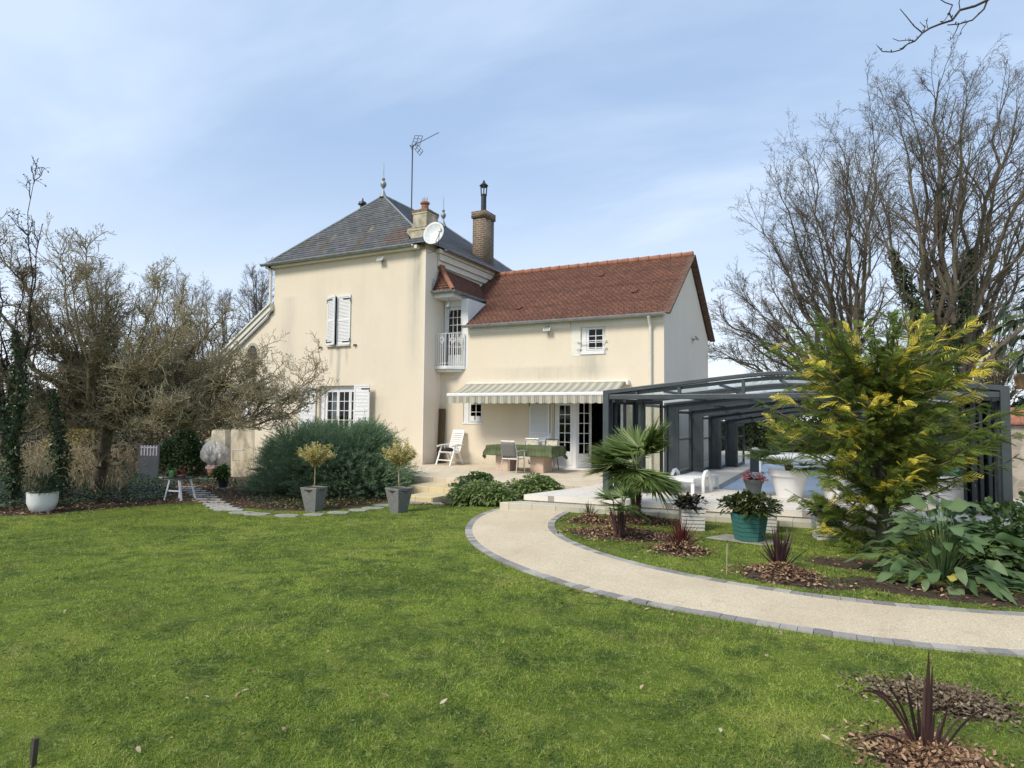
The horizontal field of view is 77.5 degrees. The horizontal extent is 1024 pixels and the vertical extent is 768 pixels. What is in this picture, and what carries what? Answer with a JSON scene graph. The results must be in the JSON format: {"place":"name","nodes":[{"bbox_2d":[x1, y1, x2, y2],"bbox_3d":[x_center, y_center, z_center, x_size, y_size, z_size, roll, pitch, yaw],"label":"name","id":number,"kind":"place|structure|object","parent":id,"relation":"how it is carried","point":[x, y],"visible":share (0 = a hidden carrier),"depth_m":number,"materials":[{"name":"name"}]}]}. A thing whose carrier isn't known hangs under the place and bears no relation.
{"place":"outdoors","nodes":[
{"label":"outdoors","id":0,"kind":"place"},
{"bbox_2d":[386,463,602,488],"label":"terrace","id":1,"kind":"structure","parent":0,"point":[447,473],"depth_m":17.78,"materials":[{"name":"tile"}]},
{"bbox_2d":[437,409,445,462],"bbox_3d":[-2.503,1.779,21.866,0.400,1.860,0.070,-1,-6,27],"label":"leaning panel","id":2,"kind":"object","parent":1,"relation":"on","point":[441,426],"visible":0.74,"depth_m":21.82,"materials":[{"name":"brown wicker"}]},
{"bbox_2d":[435,430,464,465],"bbox_3d":[-2.022,2.104,21.172,0.660,1.160,0.863,-1,-4,33],"label":"reclining chair","id":3,"kind":"object","parent":1,"relation":"on","point":[455,442],"visible":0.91,"depth_m":21.28,"materials":[{"name":"white plastic"}]},
{"bbox_2d":[500,440,525,473],"bbox_3d":[0.013,2.071,18.095,0.556,0.939,0.617,-1,-3,27],"label":"garden chair","id":4,"kind":"object","parent":1,"relation":"on","point":[509,451],"visible":1,"depth_m":17.90,"materials":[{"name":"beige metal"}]},
{"bbox_2d":[496,455,551,472],"bbox_3d":[0.391,2.203,18.870,2.050,0.754,0.920,-1,-3,27],"label":"dining table","id":5,"kind":"object","parent":1,"relation":"on","point":[540,464],"visible":0.56,"depth_m":18.57,"materials":[{"name":"stone"}]},
{"bbox_2d":[482,444,567,462],"bbox_3d":[0.389,2.036,18.872,2.311,0.441,1.131,-1,-3,27],"label":"tablecloth","id":6,"kind":"object","parent":5,"relation":"on","point":[551,451],"visible":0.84,"depth_m":18.36,"materials":[{"name":"green fabric"}]},
{"bbox_2d":[0,421,1023,767],"bbox_3d":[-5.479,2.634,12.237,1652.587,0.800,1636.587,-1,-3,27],"label":"lawn","id":7,"kind":"structure","parent":0,"point":[982,597],"depth_m":4.67,"materials":[{"name":"plant"}]},
{"bbox_2d":[0,157,55,502],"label":"ivy clad tree","id":8,"kind":"object","parent":7,"relation":"on","point":[12,419],"visible":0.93,"depth_m":13.06,"materials":[{"name":"green plant"}]},
{"bbox_2d":[29,737,38,767],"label":"ground peg","id":9,"kind":"object","parent":7,"relation":"on","point":[34,752],"visible":1,"depth_m":3.07,"materials":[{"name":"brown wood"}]},
{"bbox_2d":[26,491,58,512],"bbox_3d":[-9.679,2.441,13.140,0.560,0.420,0.560,-1,-3,27],"label":"bowl planter","id":10,"kind":"object","parent":7,"relation":"on","point":[43,502],"visible":0.81,"depth_m":12.95,"materials":[{"name":"white ceramic"}]},
{"bbox_2d":[21,448,66,495],"bbox_3d":[-9.611,1.818,13.095,1.178,0.981,0.819,-3,-5,53],"label":"potted plant","id":11,"kind":"object","parent":10,"relation":"on","point":[43,480],"visible":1,"depth_m":13.12,"materials":[{"name":"green plant"}]},
{"bbox_2d":[41,388,75,497],"bbox_3d":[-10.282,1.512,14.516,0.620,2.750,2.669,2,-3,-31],"label":"ivy clad stump","id":12,"kind":"object","parent":7,"relation":"on","point":[58,445],"visible":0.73,"depth_m":13.70,"materials":[{"name":"green plant"}]},
{"bbox_2d":[32,424,97,476],"bbox_3d":[-13.853,1.994,19.891,2.500,2.134,1.856,-1,-3,27],"label":"shrub","id":13,"kind":"object","parent":7,"relation":"on","point":[77,436],"visible":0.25,"depth_m":19.87,"materials":[{"name":"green plant"}]},
{"bbox_2d":[0,421,138,477],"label":"bare shrub","id":14,"kind":"object","parent":7,"relation":"on","point":[31,436],"visible":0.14,"depth_m":20.39,"materials":[{"name":"brown plant"}]},
{"bbox_2d":[0,427,151,492],"bbox_3d":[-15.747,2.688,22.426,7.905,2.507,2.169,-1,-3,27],"label":"winter hedge","id":15,"kind":"object","parent":7,"relation":"on","point":[115,441],"visible":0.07,"depth_m":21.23,"materials":[{"name":"brown plant"}]},
{"bbox_2d":[0,469,178,508],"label":"ground ivy","id":16,"kind":"object","parent":7,"relation":"on","point":[111,492],"visible":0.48,"depth_m":15.63,"materials":[{"name":"green plant"}]},
{"bbox_2d":[38,258,151,367],"bbox_3d":[-23.280,-1.615,35.828,5.031,11.317,4.539,1,-3,-1],"label":"bare tree","id":17,"kind":"object","parent":7,"relation":"on","point":[118,281],"visible":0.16,"depth_m":35.78,"materials":[{"name":"brown plant"}]},
{"bbox_2d":[9,387,211,463],"bbox_3d":[-20.498,2.291,33.957,21.308,4.722,3.383,-1,-3,27],"label":"winter hedge","id":18,"kind":"object","parent":7,"relation":"on","point":[156,437],"visible":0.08,"depth_m":31.96,"materials":[{"name":"brown plant"}]},
{"bbox_2d":[137,444,159,479],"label":"garden gate","id":19,"kind":"structure","parent":7,"relation":"on","point":[153,462],"depth_m":19.45,"materials":[{"name":"metal"}]},
{"bbox_2d":[123,265,212,384],"bbox_3d":[-19.205,-1.301,35.713,4.826,10.743,4.583,2,-3,-22],"label":"bare tree","id":20,"kind":"object","parent":7,"relation":"on","point":[171,314],"visible":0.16,"depth_m":35.48,"materials":[{"name":"brown plant"}]},
{"bbox_2d":[0,207,342,492],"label":"magnolia tree","id":21,"kind":"object","parent":7,"relation":"on","point":[109,392],"visible":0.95,"depth_m":14.58,"materials":[{"name":"plant"}]},
{"bbox_2d":[161,477,195,500],"bbox_3d":[-7.980,2.505,15.288,0.660,0.534,0.443,0,-3,15],"label":"trestle table","id":22,"kind":"object","parent":7,"relation":"on","point":[179,491],"visible":0.88,"depth_m":15.15,"materials":[{"name":"wood"}]},
{"bbox_2d":[155,430,213,476],"bbox_3d":[-11.944,2.405,23.226,2.842,2.081,1.282,-1,-3,27],"label":"ivy mound","id":23,"kind":"object","parent":7,"relation":"on","point":[187,452],"visible":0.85,"depth_m":22.95,"materials":[{"name":"green plant"}]},
{"bbox_2d":[189,427,230,476],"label":"garden wall","id":24,"kind":"structure","parent":7,"relation":"on","point":[221,440],"depth_m":22.97,"materials":[{"name":"beige paint"}]},
{"bbox_2d":[182,476,239,484],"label":"ground ivy","id":25,"kind":"object","parent":7,"relation":"on","point":[208,481],"visible":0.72,"depth_m":18.88,"materials":[{"name":"green plant"}]},
{"bbox_2d":[175,288,262,384],"bbox_3d":[-15.059,-0.526,32.837,4.290,8.975,4.072,0,-3,2],"label":"bare tree","id":26,"kind":"object","parent":7,"relation":"on","point":[226,341],"visible":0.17,"depth_m":32.71,"materials":[{"name":"brown plant"}]},
{"bbox_2d":[215,477,230,488],"bbox_3d":[-7.989,2.735,17.635,0.440,0.310,0.418,-1,-3,27],"label":"plant pot","id":27,"kind":"object","parent":7,"relation":"on","point":[222,482],"visible":0.68,"depth_m":17.54,"materials":[{"name":"metal"}]},
{"bbox_2d":[205,463,232,481],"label":"potted plant","id":28,"kind":"object","parent":27,"relation":"in","point":[220,471],"visible":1,"depth_m":17.51,"materials":[{"name":"green plant"}]},
{"bbox_2d":[0,479,447,514],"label":"leaf litter","id":29,"kind":"object","parent":7,"relation":"on","point":[237,496],"visible":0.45,"depth_m":14.96,"materials":[{"name":"brown plant"}]},
{"bbox_2d":[230,256,274,333],"bbox_3d":[-13.295,-1.348,34.206,4.028,10.794,4.542,1,-3,-7],"label":"bare tree","id":30,"kind":"object","parent":7,"relation":"on","point":[256,298],"visible":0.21,"depth_m":33.76,"materials":[{"name":"brown plant"}]},
{"bbox_2d":[236,488,385,507],"bbox_3d":[-4.827,2.776,15.556,4.260,0.238,3.440,1,-3,-12],"label":"ground ivy","id":31,"kind":"object","parent":7,"relation":"on","point":[290,501],"visible":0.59,"depth_m":15.27,"materials":[{"name":"green plant"}]},
{"bbox_2d":[300,486,327,511],"bbox_3d":[-4.254,2.470,13.690,0.490,0.520,0.490,0,-3,19],"label":"square pot","id":32,"kind":"object","parent":7,"relation":"on","point":[313,497],"visible":1,"depth_m":13.56,"materials":[{"name":"concrete"}]},
{"bbox_2d":[295,441,337,486],"bbox_3d":[-4.204,1.754,13.690,0.852,1.054,0.944,-1,-3,27],"label":"standard shrub","id":33,"kind":"object","parent":32,"relation":"on","point":[314,455],"visible":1,"depth_m":13.66,"materials":[{"name":"yellow plant"}]},
{"bbox_2d":[236,409,424,500],"bbox_3d":[-4.689,1.943,17.115,5.995,2.694,4.028,-1,-3,27],"label":"juniper bush","id":34,"kind":"object","parent":7,"relation":"on","point":[359,464],"visible":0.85,"depth_m":16.15,"materials":[{"name":"green plant"}]},
{"bbox_2d":[385,486,412,512],"bbox_3d":[-2.361,2.423,13.297,0.490,0.520,0.490,-2,-4,37],"label":"square pot","id":35,"kind":"object","parent":7,"relation":"on","point":[398,498],"visible":0.9,"depth_m":13.18,"materials":[{"name":"concrete"}]},
{"bbox_2d":[380,438,417,487],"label":"standard shrub","id":36,"kind":"object","parent":35,"relation":"on","point":[397,456],"visible":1,"depth_m":13.25,"materials":[{"name":"yellow plant"}]},
{"bbox_2d":[409,501,443,504],"bbox_3d":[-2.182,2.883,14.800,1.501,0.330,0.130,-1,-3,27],"label":"step landing","id":37,"kind":"object","parent":7,"relation":"on","point":[414,502],"visible":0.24,"depth_m":14.63,"materials":[{"name":"beige stone"}]},
{"bbox_2d":[410,492,451,502],"bbox_3d":[-1.981,2.845,15.106,0.803,0.440,0.849,-1,-3,27],"label":"step","id":38,"kind":"object","parent":37,"relation":"on","point":[429,497],"visible":0.28,"depth_m":14.81,"materials":[{"name":"yellow stone"}]},
{"bbox_2d":[409,482,455,498],"bbox_3d":[-1.739,2.832,16.051,1.435,0.570,1.046,-1,-3,27],"label":"step","id":39,"kind":"object","parent":7,"relation":"on","point":[436,487],"visible":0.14,"depth_m":15.73,"materials":[{"name":"yellow stone"}]},
{"bbox_2d":[209,166,714,476],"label":"country house","id":40,"kind":"structure","parent":7,"relation":"on","point":[400,347],"depth_m":21.85,"materials":[{"name":"paint"}]},
{"bbox_2d":[320,386,353,428],"bbox_3d":[-6.057,0.911,22.954,1.981,1.678,0.219,-1,-3,27],"label":"window","id":41,"kind":"structure","parent":40,"relation":"in","point":[335,401],"depth_m":23.09,"materials":[{"name":"white paint"}]},
{"bbox_2d":[417,222,443,252],"bbox_3d":[-2.578,-4.848,21.105,0.613,1.034,1.451,3,-4,-42],"label":"satellite dish","id":42,"kind":"object","parent":40,"relation":"attached to","point":[433,232],"visible":1,"depth_m":21.04,"materials":[{"name":"white paint"}]},
{"bbox_2d":[446,307,462,365],"bbox_3d":[-1.966,-1.634,22.106,0.730,2.070,0.070,-1,-3,27],"label":"french door","id":43,"kind":"structure","parent":40,"relation":"in","point":[453,308],"depth_m":22.12,"materials":[{"name":"white paint"}]},
{"bbox_2d":[462,403,482,423],"bbox_3d":[-1.306,0.849,21.502,0.780,1.020,0.130,-1,-3,27],"label":"window","id":44,"kind":"structure","parent":40,"relation":"in","point":[468,419],"depth_m":21.55,"materials":[{"name":"white paint"}]},
{"bbox_2d":[447,380,629,403],"bbox_3d":[0.711,0.252,19.713,5.660,0.733,1.295,-1,-3,27],"label":"awning","id":45,"kind":"object","parent":40,"relation":"attached to","point":[591,391],"visible":0.97,"depth_m":19.48,"materials":[{"name":"beige fabric"}]},
{"bbox_2d":[554,403,574,467],"bbox_3d":[1.658,1.567,19.938,0.700,2.120,0.070,-1,-3,27],"label":"french door","id":46,"kind":"structure","parent":40,"relation":"in","point":[562,462],"depth_m":19.86,"materials":[{"name":"white paint"}]},
{"bbox_2d":[576,403,591,467],"bbox_3d":[2.247,1.573,19.946,0.620,2.120,0.070,3,-4,-35],"label":"french door","id":47,"kind":"structure","parent":40,"relation":"in","point":[578,456],"depth_m":19.90,"materials":[{"name":"white paint"}]},
{"bbox_2d":[576,326,606,354],"bbox_3d":[2.470,-1.339,19.656,0.970,0.850,0.201,-1,-3,27],"label":"window","id":48,"kind":"structure","parent":40,"relation":"in","point":[585,336],"depth_m":19.70,"materials":[{"name":"white paint"}]},
{"bbox_2d":[445,471,495,486],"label":"ground perennial","id":49,"kind":"object","parent":7,"relation":"on","point":[483,476],"visible":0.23,"depth_m":15.62,"materials":[{"name":"green plant"}]},
{"bbox_2d":[443,479,524,506],"bbox_3d":[-0.574,2.484,14.327,1.842,0.696,1.463,-1,-3,27],"label":"ground perennial","id":50,"kind":"object","parent":7,"relation":"on","point":[486,492],"visible":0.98,"depth_m":13.94,"materials":[{"name":"green plant"}]},
{"bbox_2d":[4,531,1023,752],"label":"fallen leaves","id":51,"kind":"object","parent":7,"relation":"on","point":[138,748],"visible":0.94,"depth_m":3.73,"materials":[{"name":"brown plant"}]},
{"bbox_2d":[504,472,564,500],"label":"ground perennial","id":52,"kind":"object","parent":7,"relation":"on","point":[545,483],"visible":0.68,"depth_m":14.29,"materials":[{"name":"green plant"}]},
{"bbox_2d":[559,513,614,525],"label":"leaf mulch","id":53,"kind":"object","parent":7,"relation":"on","point":[588,518],"visible":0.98,"depth_m":11.17,"materials":[{"name":"plant"}]},
{"bbox_2d":[546,523,705,544],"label":"leaf mulch","id":54,"kind":"object","parent":7,"relation":"on","point":[635,534],"visible":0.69,"depth_m":9.83,"materials":[{"name":"plant"}]},
{"bbox_2d":[590,481,651,537],"bbox_3d":[1.620,1.911,9.628,0.982,0.978,0.942,-1,-3,27],"label":"young fan palm","id":55,"kind":"object","parent":54,"relation":"on","point":[622,493],"visible":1,"depth_m":9.68,"materials":[{"name":"green plant"}]},
{"bbox_2d":[579,417,687,520],"bbox_3d":[2.122,1.487,11.217,2.017,2.007,1.907,-1,-3,27],"label":"fan palm","id":56,"kind":"object","parent":7,"relation":"on","point":[623,447],"visible":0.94,"depth_m":11.12,"materials":[{"name":"green plant"}]},
{"bbox_2d":[598,513,678,527],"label":"leaf mulch","id":57,"kind":"object","parent":7,"relation":"on","point":[656,521],"visible":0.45,"depth_m":11.18,"materials":[{"name":"plant"}]},
{"bbox_2d":[638,539,719,557],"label":"leaf mulch","id":58,"kind":"object","parent":7,"relation":"on","point":[683,548],"visible":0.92,"depth_m":8.65,"materials":[{"name":"plant"}]},
{"bbox_2d":[655,514,710,545],"bbox_3d":[2.326,2.057,8.890,0.740,0.515,0.868,3,-4,-34],"label":"red phormium","id":59,"kind":"object","parent":58,"relation":"on","point":[679,535],"visible":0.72,"depth_m":8.85,"materials":[{"name":"red plant"}]},
{"bbox_2d":[679,507,705,530],"bbox_3d":[3.007,2.253,10.653,0.385,0.356,0.385,0,-3,7],"label":"slatted planter","id":60,"kind":"object","parent":7,"relation":"on","point":[694,517],"visible":0.83,"depth_m":10.47,"materials":[{"name":"white wood"}]},
{"bbox_2d":[673,492,710,512],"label":"potted plant","id":61,"kind":"object","parent":60,"relation":"in","point":[687,499],"visible":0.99,"depth_m":10.53,"materials":[{"name":"green plant"}]},
{"bbox_2d":[465,508,1023,656],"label":"path edging","id":62,"kind":"object","parent":7,"relation":"on","point":[473,541],"visible":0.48,"depth_m":6.06,"materials":[{"name":"stone"}]},
{"bbox_2d":[706,534,786,545],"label":"concrete slab","id":63,"kind":"structure","parent":7,"relation":"on","point":[729,537],"depth_m":9.68,"materials":[{"name":"grey concrete"}]},
{"bbox_2d":[730,511,768,541],"bbox_3d":[3.601,2.159,9.678,0.551,0.390,0.477,0,-3,17],"label":"hexagonal planter","id":64,"kind":"object","parent":63,"relation":"on","point":[744,529],"visible":0.91,"depth_m":9.50,"materials":[{"name":"teal paint"}]},
{"bbox_2d":[716,488,775,521],"bbox_3d":[3.591,1.844,9.725,0.735,0.515,0.984,2,-3,-20],"label":"potted plant","id":65,"kind":"object","parent":64,"relation":"in","point":[735,503],"visible":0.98,"depth_m":9.55,"materials":[{"name":"green plant"}]},
{"bbox_2d":[527,500,989,529],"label":"deck plinth","id":66,"kind":"structure","parent":7,"relation":"on","point":[668,509],"depth_m":12.19,"materials":[{"name":"stone"}]},
{"bbox_2d":[500,501,1023,538],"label":"deck step","id":67,"kind":"object","parent":7,"relation":"on","point":[673,514],"visible":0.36,"depth_m":12.03,"materials":[{"name":"stone"}]},
{"bbox_2d":[756,510,776,532],"bbox_3d":[4.143,2.267,10.526,0.395,0.336,0.395,0,-3,15],"label":"slatted planter","id":68,"kind":"object","parent":7,"relation":"on","point":[772,520],"visible":0.32,"depth_m":10.32,"materials":[{"name":"white wood"}]},
{"bbox_2d":[754,491,783,514],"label":"potted plant","id":69,"kind":"object","parent":68,"relation":"in","point":[778,506],"visible":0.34,"depth_m":10.42,"materials":[{"name":"green plant"}]},
{"bbox_2d":[524,450,1023,526],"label":"pool deck","id":70,"kind":"structure","parent":7,"relation":"on","point":[583,495],"depth_m":12.96,"materials":[{"name":"tile"}]},
{"bbox_2d":[670,468,718,494],"bbox_3d":[4.052,2.136,14.239,0.800,0.493,1.612,-2,-4,37],"label":"sun lounger","id":71,"kind":"object","parent":70,"relation":"on","point":[692,478],"visible":0.88,"depth_m":14.00,"materials":[{"name":"white plastic"}]},
{"bbox_2d":[743,478,763,493],"bbox_3d":[5.086,2.174,13.419,0.408,0.340,0.408,-1,-3,27],"label":"flower pot","id":72,"kind":"object","parent":70,"relation":"on","point":[754,486],"visible":0.81,"depth_m":13.28,"materials":[{"name":"ceramic"}]},
{"bbox_2d":[768,468,809,497],"bbox_3d":[5.760,2.061,13.248,0.816,0.560,0.816,-1,-3,27],"label":"flower pot","id":73,"kind":"object","parent":70,"relation":"on","point":[783,479],"visible":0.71,"depth_m":12.99,"materials":[{"name":"white plastic"}]},
{"bbox_2d":[737,423,826,477],"bbox_3d":[5.592,1.343,13.201,1.492,1.129,1.799,3,-4,-38],"label":"potted fan palm","id":74,"kind":"object","parent":73,"relation":"in","point":[766,454],"visible":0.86,"depth_m":13.23,"materials":[{"name":"green plant"}]},
{"bbox_2d":[603,371,1012,518],"bbox_3d":[7.615,1.288,17.032,7.080,2.530,11.060,-1,-3,27],"label":"pool enclosure","id":75,"kind":"object","parent":70,"relation":"on","point":[729,401],"visible":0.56,"depth_m":13.90,"materials":[{"name":"metal"}]},
{"bbox_2d":[614,401,634,490],"bbox_3d":[2.489,1.345,14.039,0.050,1.950,0.620,-4,-5,55],"label":"door leaf","id":76,"kind":"structure","parent":75,"relation":"in","point":[628,403],"depth_m":13.95,"materials":[{"name":"metal"}]},
{"bbox_2d":[642,401,664,491],"bbox_3d":[3.064,1.336,13.755,0.620,1.950,0.117,3,-4,-37],"label":"door leaf","id":77,"kind":"structure","parent":75,"relation":"in","point":[644,403],"depth_m":13.71,"materials":[{"name":"metal"}]},
{"bbox_2d":[957,400,975,512],"bbox_3d":[7.981,1.250,11.200,0.116,1.950,0.602,-1,-3,23],"label":"door leaf","id":78,"kind":"structure","parent":75,"relation":"in","point":[971,494],"depth_m":10.96,"materials":[{"name":"metal"}]},
{"bbox_2d":[978,401,984,513],"bbox_3d":[8.172,1.247,11.104,0.050,1.950,0.600,-2,-4,35],"label":"door leaf","id":79,"kind":"structure","parent":75,"relation":"in","point":[980,415],"depth_m":10.85,"materials":[{"name":"metal"}]},
{"bbox_2d":[974,401,993,512],"bbox_3d":[8.204,1.246,11.087,0.097,1.950,0.602,-1,-3,24],"label":"door leaf","id":80,"kind":"structure","parent":75,"relation":"in","point":[988,479],"depth_m":10.98,"materials":[{"name":"metal"}]},
{"bbox_2d":[990,401,999,514],"bbox_3d":[8.350,1.244,11.015,0.060,1.950,0.601,-1,-3,30],"label":"door leaf","id":81,"kind":"structure","parent":75,"relation":"in","point":[995,473],"depth_m":10.89,"materials":[{"name":"metal"}]},
{"bbox_2d":[750,447,877,471],"bbox_3d":[9.052,2.275,18.543,4.020,0.740,0.300,-1,-3,27],"label":"cover roller","id":82,"kind":"object","parent":70,"relation":"on","point":[756,465],"visible":0.27,"depth_m":18.97,"materials":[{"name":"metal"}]},
{"bbox_2d":[937,476,977,501],"bbox_3d":[8.049,1.965,11.565,0.694,0.620,0.694,-1,-3,27],"label":"flower pot","id":83,"kind":"object","parent":70,"relation":"on","point":[956,493],"visible":0.17,"depth_m":11.36,"materials":[{"name":"white ceramic"}]},
{"bbox_2d":[721,561,842,585],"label":"leaf mulch","id":84,"kind":"object","parent":7,"relation":"on","point":[780,571],"visible":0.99,"depth_m":7.31,"materials":[{"name":"plant"}]},
{"bbox_2d":[756,524,809,563],"bbox_3d":[3.217,1.948,7.695,0.555,0.603,0.578,0,-3,1],"label":"bronze phormium","id":85,"kind":"object","parent":84,"relation":"on","point":[780,551],"visible":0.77,"depth_m":7.67,"materials":[{"name":"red plant"}]},
{"bbox_2d":[561,524,1023,614],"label":"leaf litter","id":86,"kind":"object","parent":7,"relation":"on","point":[941,588],"visible":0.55,"depth_m":6.88,"materials":[{"name":"brown plant"}]},
{"bbox_2d":[811,514,843,540],"bbox_3d":[4.896,2.233,9.914,0.385,0.356,0.385,0,-3,13],"label":"slatted planter","id":87,"kind":"object","parent":7,"relation":"on","point":[815,520],"visible":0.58,"depth_m":9.77,"materials":[{"name":"white wood"}]},
{"bbox_2d":[707,51,949,417],"bbox_3d":[13.947,-4.825,29.531,11.466,17.398,8.362,0,-3,7],"label":"bare tree","id":88,"kind":"object","parent":7,"relation":"on","point":[813,301],"visible":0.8,"depth_m":28.75,"materials":[{"name":"brown plant"}]},
{"bbox_2d":[721,396,1023,452],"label":"evergreen hedge","id":89,"kind":"object","parent":7,"relation":"on","point":[755,436],"visible":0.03,"depth_m":33.80,"materials":[{"name":"green plant"}]},
{"bbox_2d":[749,305,1023,553],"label":"golden conifer","id":90,"kind":"object","parent":7,"relation":"on","point":[905,465],"visible":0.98,"depth_m":8.99,"materials":[{"name":"green plant"}]},
{"bbox_2d":[828,717,1023,767],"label":"leaf mulch","id":91,"kind":"object","parent":7,"relation":"on","point":[915,753],"visible":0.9,"depth_m":3.19,"materials":[{"name":"plant"}]},
{"bbox_2d":[850,650,991,759],"bbox_3d":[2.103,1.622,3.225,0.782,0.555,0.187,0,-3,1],"label":"bronze phormium","id":92,"kind":"object","parent":91,"relation":"on","point":[926,725],"visible":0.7,"depth_m":3.25,"materials":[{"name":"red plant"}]},
{"bbox_2d":[833,669,1023,732],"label":"leaf mulch","id":93,"kind":"object","parent":7,"relation":"on","point":[964,701],"visible":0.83,"depth_m":3.89,"materials":[{"name":"plant"}]},
{"bbox_2d":[841,31,1023,403],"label":"bare tree","id":94,"kind":"object","parent":7,"relation":"on","point":[963,289],"visible":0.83,"depth_m":24.41,"materials":[{"name":"brown plant"}]},
{"bbox_2d":[844,494,1023,604],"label":"leaved plant","id":95,"kind":"object","parent":7,"relation":"on","point":[994,582],"visible":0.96,"depth_m":7.21,"materials":[{"name":"green plant"}]},
{"bbox_2d":[928,491,1023,581],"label":"hydrangea","id":96,"kind":"object","parent":7,"relation":"on","point":[1014,528],"visible":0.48,"depth_m":7.46,"materials":[{"name":"green plant"}]},
{"bbox_2d":[972,271,1023,405],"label":"bare tree","id":97,"kind":"object","parent":7,"relation":"on","point":[997,379],"visible":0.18,"depth_m":41.38,"materials":[{"name":"brown plant"}]},
{"bbox_2d":[1010,407,1023,498],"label":"stone wall","id":98,"kind":"structure","parent":7,"relation":"on","point":[1018,471],"depth_m":13.21,"materials":[{"name":"stone"}]},
{"bbox_2d":[0,0,1023,421],"label":"sky","id":99,"kind":"structure","parent":0,"point":[218,137],"materials":[{"name":"blue"}]},
{"bbox_2d":[472,510,1023,649],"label":"garden path","id":100,"kind":"structure","parent":0,"point":[530,542],"depth_m":6.26,"materials":[{"name":"beige concrete"}]},
{"bbox_2d":[720,464,908,497],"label":"pool water","id":101,"kind":"structure","parent":0,"point":[812,482],"depth_m":16.28,"materials":[{"name":"blue liquid"}]},
{"bbox_2d":[877,0,988,52],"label":"overhanging branch","id":102,"kind":"object","parent":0,"point":[955,15],"visible":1,"depth_m":4.60,"materials":[{"name":"brown plant"}]},
{"bbox_2d":[993,289,1023,382],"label":"overhanging laurel","id":103,"kind":"object","parent":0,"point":[1018,364],"visible":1,"depth_m":5.09,"materials":[{"name":"green plant"}]},
{"bbox_2d":[1013,367,1023,388],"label":"chimney","id":104,"kind":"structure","parent":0,"point":[1018,378],"depth_m":5.18,"materials":[{"name":"brown brick"}]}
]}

